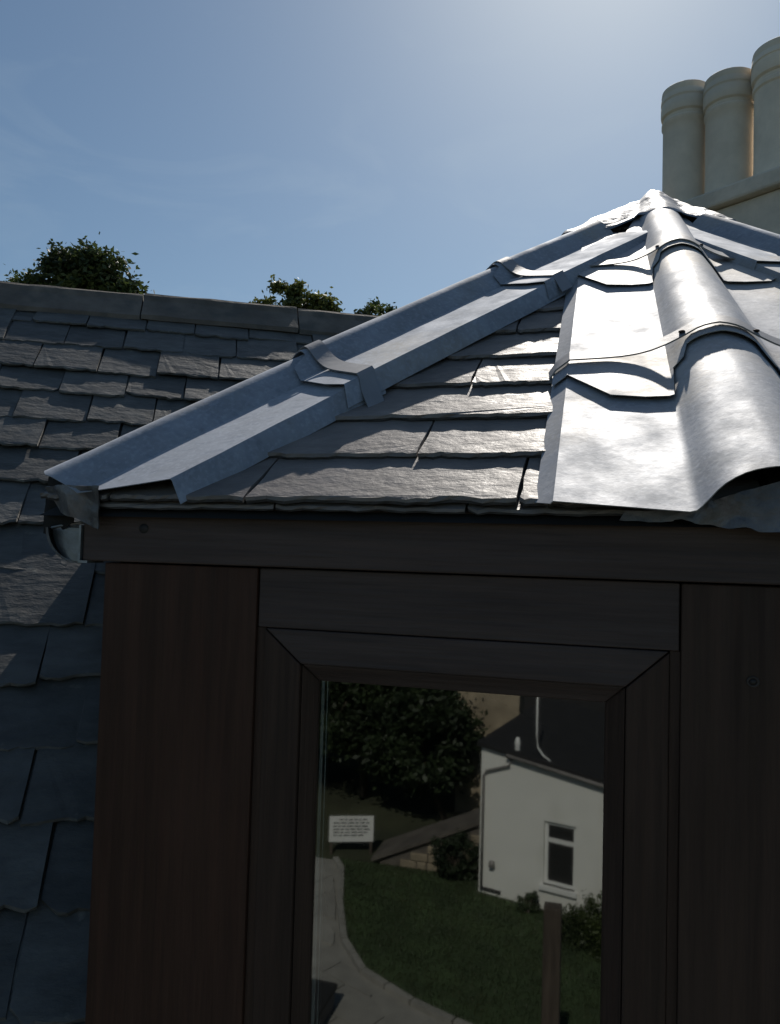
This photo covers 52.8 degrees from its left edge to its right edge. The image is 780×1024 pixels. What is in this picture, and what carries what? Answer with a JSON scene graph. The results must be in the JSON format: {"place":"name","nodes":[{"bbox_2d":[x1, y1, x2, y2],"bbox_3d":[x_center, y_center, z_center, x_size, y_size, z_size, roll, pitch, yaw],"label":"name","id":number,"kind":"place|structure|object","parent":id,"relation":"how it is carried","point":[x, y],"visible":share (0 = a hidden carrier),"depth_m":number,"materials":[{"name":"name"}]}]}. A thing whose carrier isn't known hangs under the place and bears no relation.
{"place":"outdoors","nodes":[
{"label":"outdoors","id":0,"kind":"place"},
{"bbox_2d":[3,231,154,296],"bbox_3d":[-6.105,0.594,15.007,3.172,11.917,1.880,1,-3,16],"label":"tree","id":1,"kind":"object","parent":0,"point":[88,267],"visible":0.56,"depth_m":14.80,"materials":[{"name":"green plant"}]},
{"bbox_2d":[248,274,345,312],"bbox_3d":[-2.136,0.935,15.982,2.266,11.527,1.537,1,-3,16],"label":"tree","id":2,"kind":"object","parent":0,"point":[296,296],"visible":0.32,"depth_m":15.91,"materials":[{"name":"green plant"}]},
{"bbox_2d":[0,281,698,1023],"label":"house","id":3,"kind":"structure","parent":0,"point":[466,885],"depth_m":1.86,"materials":[{"name":"stone"}]},
{"bbox_2d":[40,189,779,1023],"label":"dormer","id":4,"kind":"object","parent":3,"relation":"attached to","point":[580,407],"visible":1,"depth_m":1.23,"materials":[{"name":"wood"}]},
{"bbox_2d":[252,627,669,1023],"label":"window","id":5,"kind":"structure","parent":4,"relation":"in","point":[300,666],"depth_m":1.16,"materials":[{"name":"brown wood"}]},
{"bbox_2d":[661,36,779,234],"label":"chimney","id":6,"kind":"object","parent":3,"relation":"on","point":[721,140],"visible":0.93,"depth_m":4.47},
{"bbox_2d":[353,296,397,315],"bbox_3d":[-0.158,1.127,16.246,1.481,11.257,1.924,1,-3,16],"label":"tree","id":7,"kind":"object","parent":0,"point":[375,308],"visible":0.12,"depth_m":16.09,"materials":[{"name":"green plant"}]},
{"bbox_2d":[0,0,779,314],"label":"sky","id":8,"kind":"structure","parent":0,"point":[398,151],"materials":[{"name":"blue"}]}
]}

